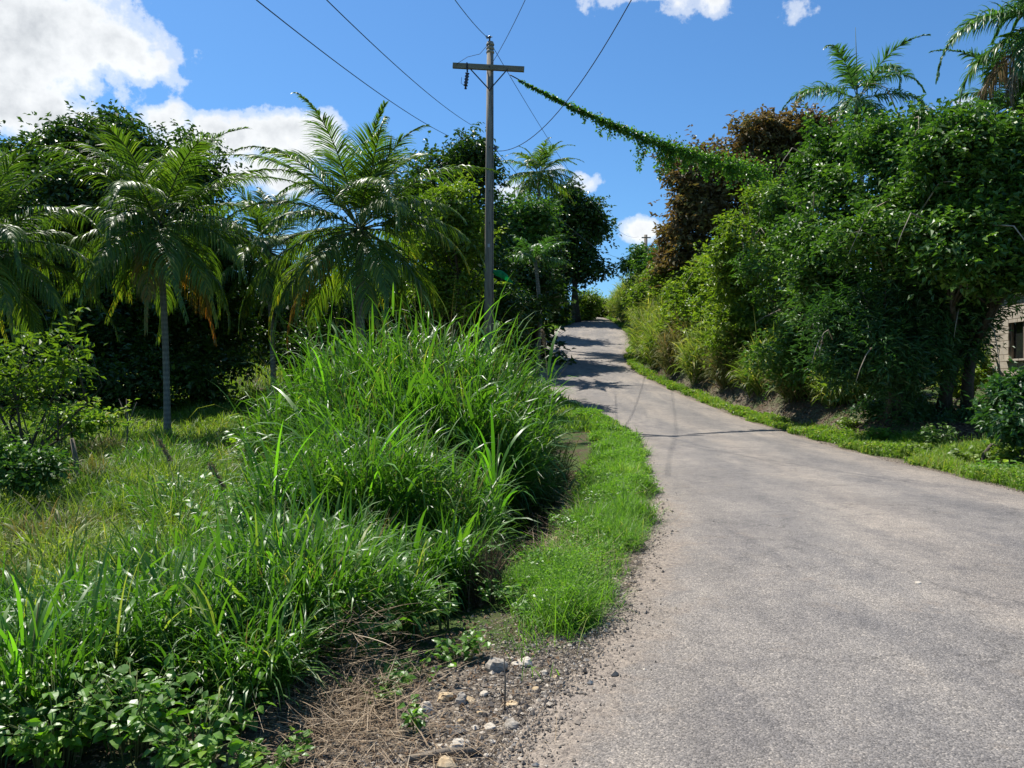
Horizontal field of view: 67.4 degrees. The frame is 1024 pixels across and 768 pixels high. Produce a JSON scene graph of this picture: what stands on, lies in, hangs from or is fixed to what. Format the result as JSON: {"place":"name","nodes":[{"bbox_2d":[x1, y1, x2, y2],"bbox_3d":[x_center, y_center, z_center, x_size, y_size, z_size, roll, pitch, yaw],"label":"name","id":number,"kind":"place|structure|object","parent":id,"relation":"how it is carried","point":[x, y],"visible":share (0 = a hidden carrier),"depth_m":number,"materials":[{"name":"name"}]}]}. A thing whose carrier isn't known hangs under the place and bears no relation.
{"place":"outdoors","nodes":[
{"label":"outdoors","id":0,"kind":"place"},
{"bbox_2d":[0,294,1023,767],"bbox_3d":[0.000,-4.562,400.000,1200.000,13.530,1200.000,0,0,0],"label":"ground","id":1,"kind":"structure","parent":0,"point":[770,404],"depth_m":4.37,"materials":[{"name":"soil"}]},
{"bbox_2d":[0,656,56,767],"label":"leafy weed","id":2,"kind":"object","parent":1,"relation":"on","point":[11,720],"visible":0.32,"depth_m":3.42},
{"bbox_2d":[0,482,75,513],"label":"grass tuft","id":3,"kind":"object","parent":1,"relation":"on","point":[58,491],"visible":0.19,"depth_m":10.62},
{"bbox_2d":[0,116,80,348],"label":"broadleaf tree","id":4,"kind":"object","parent":1,"relation":"on","point":[10,144],"visible":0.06,"depth_m":33.09,"materials":[{"name":"green plant"}]},
{"bbox_2d":[0,423,84,515],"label":"bush","id":5,"kind":"object","parent":1,"relation":"on","point":[27,470],"visible":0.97,"depth_m":9.85,"materials":[{"name":"green plant"}]},
{"bbox_2d":[0,575,92,733],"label":"cane shoot","id":6,"kind":"object","parent":1,"relation":"on","point":[46,635],"visible":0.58,"depth_m":3.55,"materials":[{"name":"green plant"}]},
{"bbox_2d":[0,307,106,454],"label":"young tree","id":7,"kind":"object","parent":1,"relation":"on","point":[43,381],"visible":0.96,"depth_m":11.53,"materials":[{"name":"green plant"}]},
{"bbox_2d":[0,134,119,398],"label":"coconut palm","id":8,"kind":"object","parent":1,"relation":"on","point":[14,235],"visible":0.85,"depth_m":18.98,"materials":[{"name":"green plant"}]},
{"bbox_2d":[0,304,123,413],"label":"undergrowth bush","id":9,"kind":"object","parent":1,"relation":"on","point":[63,344],"visible":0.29,"depth_m":29.61,"materials":[{"name":"green plant"}]},
{"bbox_2d":[0,493,125,551],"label":"grass tuft","id":10,"kind":"object","parent":1,"relation":"on","point":[15,528],"visible":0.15,"depth_m":8.16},
{"bbox_2d":[0,658,135,767],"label":"leafy weed","id":11,"kind":"object","parent":1,"relation":"on","point":[37,738],"visible":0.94,"depth_m":3.26,"materials":[{"name":"plant"}]},
{"bbox_2d":[0,498,137,576],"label":"grass tuft","id":12,"kind":"object","parent":1,"relation":"on","point":[63,537],"visible":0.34,"depth_m":7.10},
{"bbox_2d":[0,540,139,606],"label":"grass tuft","id":13,"kind":"object","parent":1,"relation":"on","point":[47,573],"visible":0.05,"depth_m":6.16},
{"bbox_2d":[0,518,140,632],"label":"grass tuft","id":14,"kind":"object","parent":1,"relation":"on","point":[5,586],"visible":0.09,"depth_m":5.32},
{"bbox_2d":[28,395,139,461],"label":"young tree","id":15,"kind":"object","parent":1,"relation":"on","point":[82,426],"visible":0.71,"depth_m":15.81,"materials":[{"name":"plant"}]},
{"bbox_2d":[0,535,177,693],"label":"grass tuft","id":16,"kind":"object","parent":1,"relation":"on","point":[71,576],"visible":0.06,"depth_m":4.58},
{"bbox_2d":[0,95,181,357],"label":"broadleaf tree","id":17,"kind":"object","parent":1,"relation":"on","point":[67,192],"visible":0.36,"depth_m":31.29,"materials":[{"name":"green plant"}]},
{"bbox_2d":[0,529,184,767],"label":"grass tuft","id":18,"kind":"object","parent":1,"relation":"on","point":[61,641],"visible":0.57,"depth_m":3.66,"materials":[{"name":"plant"}]},
{"bbox_2d":[26,278,191,413],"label":"undergrowth bush","id":19,"kind":"object","parent":1,"relation":"on","point":[146,382],"visible":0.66,"depth_m":29.96,"materials":[{"name":"green plant"}]},
{"bbox_2d":[54,655,200,766],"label":"leafy weed","id":20,"kind":"object","parent":1,"relation":"on","point":[148,714],"visible":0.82,"depth_m":3.29,"materials":[{"name":"plant"}]},
{"bbox_2d":[77,457,215,523],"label":"grass tuft","id":21,"kind":"object","parent":1,"relation":"on","point":[129,491],"visible":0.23,"depth_m":9.55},
{"bbox_2d":[0,490,292,707],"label":"grass tuft","id":22,"kind":"object","parent":1,"relation":"on","point":[149,595],"visible":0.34,"depth_m":4.09,"materials":[{"name":"plant"}]},
{"bbox_2d":[0,112,317,433],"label":"coconut palm","id":23,"kind":"object","parent":1,"relation":"on","point":[159,241],"visible":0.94,"depth_m":21.16,"materials":[{"name":"green plant"}]},
{"bbox_2d":[69,488,253,583],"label":"grass tuft","id":24,"kind":"object","parent":1,"relation":"on","point":[135,545],"visible":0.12,"depth_m":6.47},
{"bbox_2d":[102,424,222,474],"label":"grass tuft","id":25,"kind":"object","parent":1,"relation":"on","point":[141,449],"visible":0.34,"depth_m":14.42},
{"bbox_2d":[12,353,340,412],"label":"hillside grass","id":26,"kind":"structure","parent":1,"relation":"on","point":[278,373],"depth_m":38.80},
{"bbox_2d":[96,119,268,401],"bbox_3d":[-13.498,-5.112,32.009,7.590,12.642,8.440,0,0,0],"label":"broadleaf tree","id":27,"kind":"object","parent":1,"relation":"on","point":[186,136],"visible":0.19,"depth_m":31.88,"materials":[{"name":"green plant"}]},
{"bbox_2d":[130,690,243,767],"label":"leafy weed","id":28,"kind":"object","parent":1,"relation":"on","point":[181,750],"visible":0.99,"depth_m":3.15,"materials":[{"name":"plant"}]},
{"bbox_2d":[121,450,252,534],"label":"grass tuft","id":29,"kind":"object","parent":1,"relation":"on","point":[207,504],"visible":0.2,"depth_m":8.46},
{"bbox_2d":[114,273,267,410],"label":"undergrowth bush","id":30,"kind":"object","parent":1,"relation":"on","point":[199,381],"visible":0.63,"depth_m":31.35,"materials":[{"name":"green plant"}]},
{"bbox_2d":[81,520,373,716],"bbox_3d":[-1.383,1.194,3.977,1.317,0.906,1.301,0,0,28],"label":"grass tuft","id":31,"kind":"object","parent":1,"relation":"on","point":[271,668],"visible":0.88,"depth_m":3.81,"materials":[{"name":"plant"}]},
{"bbox_2d":[182,654,275,742],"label":"leafy weed","id":32,"kind":"object","parent":1,"relation":"on","point":[241,715],"visible":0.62,"depth_m":3.52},
{"bbox_2d":[140,507,328,599],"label":"grass clump","id":33,"kind":"object","parent":1,"relation":"on","point":[172,565],"visible":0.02,"depth_m":5.64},
{"bbox_2d":[165,167,354,402],"bbox_3d":[-9.723,-3.504,31.033,7.488,9.967,7.191,0,0,17],"label":"coconut palm","id":34,"kind":"object","parent":1,"relation":"on","point":[266,286],"visible":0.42,"depth_m":30.49,"materials":[{"name":"green plant"}]},
{"bbox_2d":[228,726,314,767],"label":"leafy weed","id":35,"kind":"object","parent":1,"relation":"on","point":[253,754],"visible":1,"depth_m":3.25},
{"bbox_2d":[211,419,332,526],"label":"cane shoot","id":36,"kind":"object","parent":1,"relation":"on","point":[263,491],"visible":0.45,"depth_m":6.94,"materials":[{"name":"green plant"}]},
{"bbox_2d":[0,385,565,708],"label":"field grass","id":37,"kind":"structure","parent":1,"relation":"on","point":[192,418],"depth_m":11.82,"materials":[{"name":"plant"}]},
{"bbox_2d":[194,358,376,485],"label":"grass clump","id":38,"kind":"object","parent":1,"relation":"on","point":[260,428],"visible":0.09,"depth_m":11.45,"materials":[{"name":"plant"}]},
{"bbox_2d":[232,284,347,389],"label":"undergrowth bush","id":39,"kind":"object","parent":1,"relation":"on","point":[280,339],"visible":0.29,"depth_m":36.23,"materials":[{"name":"green plant"}]},
{"bbox_2d":[160,456,433,671],"bbox_3d":[-1.271,1.070,4.691,1.629,1.326,1.796,0,0,0],"label":"grass tuft","id":40,"kind":"object","parent":1,"relation":"on","point":[347,579],"visible":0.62,"depth_m":4.52,"materials":[{"name":"plant"}]},
{"bbox_2d":[201,407,396,537],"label":"grass clump","id":41,"kind":"object","parent":1,"relation":"on","point":[249,500],"visible":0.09,"depth_m":7.20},
{"bbox_2d":[232,410,368,496],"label":"grass clump","id":42,"kind":"object","parent":1,"relation":"on","point":[250,466],"visible":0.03,"depth_m":9.87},
{"bbox_2d":[266,581,359,668],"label":"leafy weed","id":43,"kind":"object","parent":1,"relation":"on","point":[339,605],"visible":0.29,"depth_m":4.26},
{"bbox_2d":[204,456,439,636],"bbox_3d":[-1.432,1.293,5.769,1.981,1.502,1.774,0,0,0],"label":"grass clump","id":44,"kind":"object","parent":1,"relation":"on","point":[322,511],"visible":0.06,"depth_m":5.81,"materials":[{"name":"plant"}]},
{"bbox_2d":[218,367,487,548],"bbox_3d":[-1.482,0.888,7.626,2.612,2.252,2.767,0,0,0],"label":"grass clump","id":45,"kind":"object","parent":1,"relation":"on","point":[326,473],"visible":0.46,"depth_m":7.13,"materials":[{"name":"plant"}]},
{"bbox_2d":[205,92,520,366],"bbox_3d":[-4.821,-3.292,24.087,8.458,10.432,8.983,0,0,-39],"label":"coconut palm","id":46,"kind":"object","parent":1,"relation":"on","point":[365,189],"visible":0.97,"depth_m":23.54,"materials":[{"name":"green plant"}]},
{"bbox_2d":[241,276,484,459],"bbox_3d":[-2.255,0.176,12.374,4.320,3.603,4.031,0,0,0],"label":"grass clump","id":47,"kind":"object","parent":1,"relation":"on","point":[304,381],"visible":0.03,"depth_m":11.66,"materials":[{"name":"plant"}]},
{"bbox_2d":[277,394,449,539],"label":"cane shoot","id":48,"kind":"object","parent":1,"relation":"on","point":[392,433],"visible":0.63,"depth_m":6.95,"materials":[{"name":"green plant"}]},
{"bbox_2d":[321,612,410,668],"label":"leafy weed","id":49,"kind":"object","parent":1,"relation":"on","point":[387,627],"visible":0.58,"depth_m":4.32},
{"bbox_2d":[274,521,461,641],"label":"grass tuft","id":50,"kind":"object","parent":1,"relation":"on","point":[415,608],"visible":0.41,"depth_m":4.80,"materials":[{"name":"plant"}]},
{"bbox_2d":[245,318,520,481],"bbox_3d":[-1.646,0.533,10.808,3.847,2.859,3.745,0,0,0],"label":"grass clump","id":51,"kind":"object","parent":1,"relation":"on","point":[366,401],"visible":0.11,"depth_m":10.13,"materials":[{"name":"plant"}]},
{"bbox_2d":[282,256,483,366],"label":"undergrowth bush","id":52,"kind":"object","parent":1,"relation":"on","point":[346,312],"visible":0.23,"depth_m":31.43,"materials":[{"name":"green plant"}]},
{"bbox_2d":[367,647,456,689],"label":"leafy weed","id":53,"kind":"object","parent":1,"relation":"on","point":[404,677],"visible":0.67,"depth_m":4.16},
{"bbox_2d":[397,694,428,733],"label":"leafy weed","id":54,"kind":"object","parent":1,"relation":"on","point":[415,711],"visible":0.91,"depth_m":3.58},
{"bbox_2d":[323,493,517,634],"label":"grass clump","id":55,"kind":"object","parent":1,"relation":"on","point":[454,572],"visible":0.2,"depth_m":5.78,"materials":[{"name":"plant"}]},
{"bbox_2d":[324,392,542,603],"bbox_3d":[-0.869,1.126,7.687,2.399,2.173,2.397,0,0,0],"label":"grass clump","id":56,"kind":"object","parent":1,"relation":"on","point":[465,519],"visible":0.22,"depth_m":7.46,"materials":[{"name":"plant"}]},
{"bbox_2d":[309,274,569,411],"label":"grass clump","id":57,"kind":"object","parent":1,"relation":"on","point":[452,351],"visible":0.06,"depth_m":12.02,"materials":[{"name":"plant"}]},
{"bbox_2d":[422,580,460,630],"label":"leafy weed","id":58,"kind":"object","parent":1,"relation":"on","point":[452,587],"visible":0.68,"depth_m":5.12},
{"bbox_2d":[407,747,481,761],"bbox_3d":[-0.291,1.603,3.341,0.325,0.040,0.032,0,0,-13],"label":"stick","id":59,"kind":"object","parent":1,"relation":"on","point":[437,752],"visible":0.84,"depth_m":3.33,"materials":[{"name":"grey wood"}]},
{"bbox_2d":[370,122,527,355],"bbox_3d":[-3.700,-5.710,35.552,8.881,13.244,7.884,0,0,0],"label":"broadleaf tree","id":60,"kind":"object","parent":1,"relation":"on","point":[472,150],"visible":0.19,"depth_m":35.12,"materials":[{"name":"green plant"}]},
{"bbox_2d":[398,162,511,352],"bbox_3d":[-2.506,-3.457,30.038,5.073,10.166,4.089,0,0,0],"label":"broadleaf tree","id":61,"kind":"object","parent":1,"relation":"on","point":[452,282],"visible":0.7,"depth_m":29.53,"materials":[{"name":"green plant"}]},
{"bbox_2d":[424,627,492,664],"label":"leafy weed","id":62,"kind":"object","parent":1,"relation":"on","point":[471,643],"visible":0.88,"depth_m":4.50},
{"bbox_2d":[226,479,704,767],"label":"straw litter","id":63,"kind":"object","parent":1,"relation":"on","point":[350,708],"visible":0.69,"depth_m":3.72,"materials":[{"name":"plant"}]},
{"bbox_2d":[358,324,583,532],"bbox_3d":[-0.697,0.605,10.792,3.586,2.953,3.429,0,0,0],"label":"grass clump","id":64,"kind":"object","parent":1,"relation":"on","point":[528,444],"visible":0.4,"depth_m":10.11,"materials":[{"name":"plant"}]},
{"bbox_2d":[405,268,544,362],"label":"undergrowth bush","id":65,"kind":"object","parent":1,"relation":"on","point":[506,304],"visible":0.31,"depth_m":33.02,"materials":[{"name":"green plant"}]},
{"bbox_2d":[432,404,542,565],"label":"cane shoot","id":66,"kind":"object","parent":1,"relation":"on","point":[491,471],"visible":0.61,"depth_m":8.60,"materials":[{"name":"green plant"}]},
{"bbox_2d":[453,35,523,371],"bbox_3d":[-0.859,-5.431,27.924,2.600,14.546,0.526,0,0,-3],"label":"utility pole","id":67,"kind":"object","parent":1,"relation":"on","point":[490,67],"visible":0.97,"depth_m":27.86,"materials":[{"name":"grey wood"}]},
{"bbox_2d":[510,74,782,201],"bbox_3d":[5.532,-9.287,29.284,11.469,3.920,2.055,0,0,-21],"label":"vine covered cable","id":68,"kind":"object","parent":67,"relation":"attached to","point":[711,162],"visible":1,"depth_m":29.73,"materials":[{"name":"green plant"}]},
{"bbox_2d":[455,524,526,608],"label":"dead grass tuft","id":69,"kind":"object","parent":1,"relation":"on","point":[488,575],"visible":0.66,"depth_m":5.87,"materials":[{"name":"brown plant"}]},
{"bbox_2d":[396,318,586,495],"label":"grass clump","id":70,"kind":"object","parent":1,"relation":"on","point":[525,390],"visible":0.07,"depth_m":12.07,"materials":[{"name":"plant"}]},
{"bbox_2d":[428,254,580,365],"bbox_3d":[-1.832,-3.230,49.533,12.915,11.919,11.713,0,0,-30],"label":"bush","id":71,"kind":"object","parent":1,"relation":"on","point":[549,338],"visible":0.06,"depth_m":48.73,"materials":[{"name":"green plant"}]},
{"bbox_2d":[474,572,536,610],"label":"leafy weed","id":72,"kind":"object","parent":1,"relation":"on","point":[516,590],"visible":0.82,"depth_m":5.58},
{"bbox_2d":[494,183,565,359],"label":"broadleaf tree","id":73,"kind":"object","parent":1,"relation":"on","point":[532,219],"visible":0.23,"depth_m":48.90,"materials":[{"name":"green plant"}]},
{"bbox_2d":[499,243,565,368],"bbox_3d":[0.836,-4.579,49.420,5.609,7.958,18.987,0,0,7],"label":"broadleaf tree","id":74,"kind":"object","parent":1,"relation":"on","point":[529,285],"visible":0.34,"depth_m":45.13,"materials":[{"name":"green plant"}]},
{"bbox_2d":[503,444,572,535],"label":"grass clump","id":75,"kind":"object","parent":1,"relation":"on","point":[539,511],"visible":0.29,"depth_m":10.67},
{"bbox_2d":[496,137,582,217],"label":"coconut palm","id":76,"kind":"object","parent":1,"relation":"on","point":[542,159],"visible":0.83,"depth_m":57.45,"materials":[{"name":"green plant"}]},
{"bbox_2d":[505,234,575,377],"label":"feather palm","id":77,"kind":"object","parent":1,"relation":"on","point":[528,254],"visible":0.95,"depth_m":41.87,"materials":[{"name":"green plant"}]},
{"bbox_2d":[477,319,618,434],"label":"wood edge grass","id":78,"kind":"structure","parent":1,"relation":"on","point":[575,424],"depth_m":28.52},
{"bbox_2d":[527,403,593,518],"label":"grass clump","id":79,"kind":"object","parent":1,"relation":"on","point":[567,475],"visible":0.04,"depth_m":12.14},
{"bbox_2d":[464,405,673,679],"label":"verge grass","id":80,"kind":"structure","parent":1,"relation":"on","point":[621,451],"depth_m":7.32,"materials":[{"name":"plant"}]},
{"bbox_2d":[527,173,621,322],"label":"broadleaf tree","id":81,"kind":"object","parent":1,"relation":"on","point":[582,216],"visible":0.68,"depth_m":80.95,"materials":[{"name":"green plant"}]},
{"bbox_2d":[569,286,609,319],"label":"undergrowth bush","id":82,"kind":"object","parent":1,"relation":"on","point":[592,304],"visible":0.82,"depth_m":84.47,"materials":[{"name":"green plant"}]},
{"bbox_2d":[613,239,666,294],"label":"hedge tree","id":83,"kind":"object","parent":1,"relation":"on","point":[638,255],"visible":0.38,"depth_m":75.07,"materials":[{"name":"green plant"}]},
{"bbox_2d":[620,261,692,319],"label":"hedge tree","id":84,"kind":"object","parent":1,"relation":"on","point":[637,292],"visible":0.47,"depth_m":52.77,"materials":[{"name":"green plant"}]},
{"bbox_2d":[645,299,703,375],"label":"bank grass","id":85,"kind":"structure","parent":1,"relation":"on","point":[666,351],"depth_m":40.89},
{"bbox_2d":[649,239,738,347],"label":"hedge tree","id":86,"kind":"object","parent":1,"relation":"on","point":[686,288],"visible":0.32,"depth_m":42.24,"materials":[{"name":"green plant"}]},
{"bbox_2d":[666,306,722,384],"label":"bank grass","id":87,"kind":"structure","parent":1,"relation":"on","point":[691,356],"depth_m":37.49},
{"bbox_2d":[692,310,778,392],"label":"bank grass","id":88,"kind":"structure","parent":1,"relation":"on","point":[720,368],"depth_m":33.91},
{"bbox_2d":[689,171,806,368],"bbox_3d":[10.970,-4.992,34.779,6.612,9.616,5.578,0,0,-14],"label":"hedge tree","id":89,"kind":"object","parent":1,"relation":"on","point":[727,245],"visible":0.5,"depth_m":33.84,"materials":[{"name":"green plant"}]},
{"bbox_2d":[639,94,857,287],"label":"copper tree","id":90,"kind":"object","parent":1,"relation":"on","point":[698,203],"visible":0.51,"depth_m":47.52,"materials":[{"name":"brown plant"}]},
{"bbox_2d":[725,309,796,398],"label":"bank grass","id":91,"kind":"structure","parent":1,"relation":"on","point":[751,383],"depth_m":31.19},
{"bbox_2d":[757,337,813,402],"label":"bank grass","id":92,"kind":"structure","parent":1,"relation":"on","point":[790,393],"depth_m":27.95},
{"bbox_2d":[723,100,876,402],"bbox_3d":[10.128,-4.133,26.187,5.636,9.647,11.804,0,0,15],"label":"hedge tree","id":93,"kind":"object","parent":1,"relation":"on","point":[819,182],"visible":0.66,"depth_m":23.90,"materials":[{"name":"green plant"}]},
{"bbox_2d":[604,316,1023,490],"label":"roadside grass","id":94,"kind":"structure","parent":1,"relation":"on","point":[942,460],"depth_m":18.19,"materials":[{"name":"plant"}]},
{"bbox_2d":[796,336,870,407],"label":"bank grass","id":95,"kind":"structure","parent":1,"relation":"on","point":[820,389],"depth_m":25.00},
{"bbox_2d":[778,27,930,192],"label":"royal palm","id":96,"kind":"object","parent":1,"relation":"on","point":[853,74],"visible":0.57,"depth_m":48.77,"materials":[{"name":"green plant"}]},
{"bbox_2d":[798,83,961,401],"bbox_3d":[10.766,-3.628,20.669,4.408,9.254,7.082,0,0,38],"label":"hedge tree","id":97,"kind":"object","parent":1,"relation":"on","point":[866,141],"visible":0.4,"depth_m":19.95,"materials":[{"name":"green plant"}]},
{"bbox_2d":[781,196,1023,427],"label":"hedge tree","id":98,"kind":"object","parent":1,"relation":"on","point":[899,341],"visible":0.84,"depth_m":19.53,"materials":[{"name":"plant"}]},
{"bbox_2d":[840,382,990,428],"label":"shrub","id":99,"kind":"object","parent":1,"relation":"on","point":[923,411],"visible":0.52,"depth_m":20.59,"materials":[{"name":"green plant"}]},
{"bbox_2d":[856,93,1023,414],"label":"hedge tree","id":100,"kind":"object","parent":1,"relation":"on","point":[980,160],"visible":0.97,"depth_m":17.39,"materials":[{"name":"green plant"}]},
{"bbox_2d":[927,345,999,408],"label":"shrub","id":101,"kind":"object","parent":1,"relation":"on","point":[980,375],"visible":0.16,"depth_m":23.95,"materials":[{"name":"green plant"}]},
{"bbox_2d":[929,47,1023,132],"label":"royal palm","id":102,"kind":"object","parent":1,"relation":"on","point":[998,95],"visible":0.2,"depth_m":33.03,"materials":[{"name":"green plant"}]},
{"bbox_2d":[935,0,1023,117],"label":"royal palm","id":103,"kind":"object","parent":1,"relation":"on","point":[1014,49],"visible":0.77,"depth_m":30.87,"materials":[{"name":"green plant"}]},
{"bbox_2d":[965,356,1023,462],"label":"shrub","id":104,"kind":"object","parent":1,"relation":"on","point":[1005,397],"visible":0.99,"depth_m":14.21,"materials":[{"name":"green plant"}]},
{"bbox_2d":[991,294,1023,389],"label":"block house","id":105,"kind":"structure","parent":1,"relation":"on","point":[1015,339],"depth_m":24.09,"materials":[{"name":"concrete"}]},
{"bbox_2d":[1003,322,1023,360],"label":"window","id":106,"kind":"structure","parent":105,"relation":"in","point":[1016,337],"depth_m":23.93,"materials":[{"name":"black glass"}]},
{"bbox_2d":[0,0,1023,302],"label":"sky","id":107,"kind":"structure","parent":0,"point":[667,67],"materials":[{"name":"blue"}]},
{"bbox_2d":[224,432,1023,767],"bbox_3d":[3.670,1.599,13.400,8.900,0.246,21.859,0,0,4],"label":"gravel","id":108,"kind":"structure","parent":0,"point":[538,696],"depth_m":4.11,"materials":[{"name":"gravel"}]},
{"bbox_2d":[624,292,676,368],"bbox_3d":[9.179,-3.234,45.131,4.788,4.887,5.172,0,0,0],"label":"bank grass","id":109,"kind":"structure","parent":0,"point":[647,354],"depth_m":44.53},
{"bbox_2d":[495,317,1023,767],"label":"road","id":110,"kind":"structure","parent":0,"point":[810,561],"depth_m":5.32,"materials":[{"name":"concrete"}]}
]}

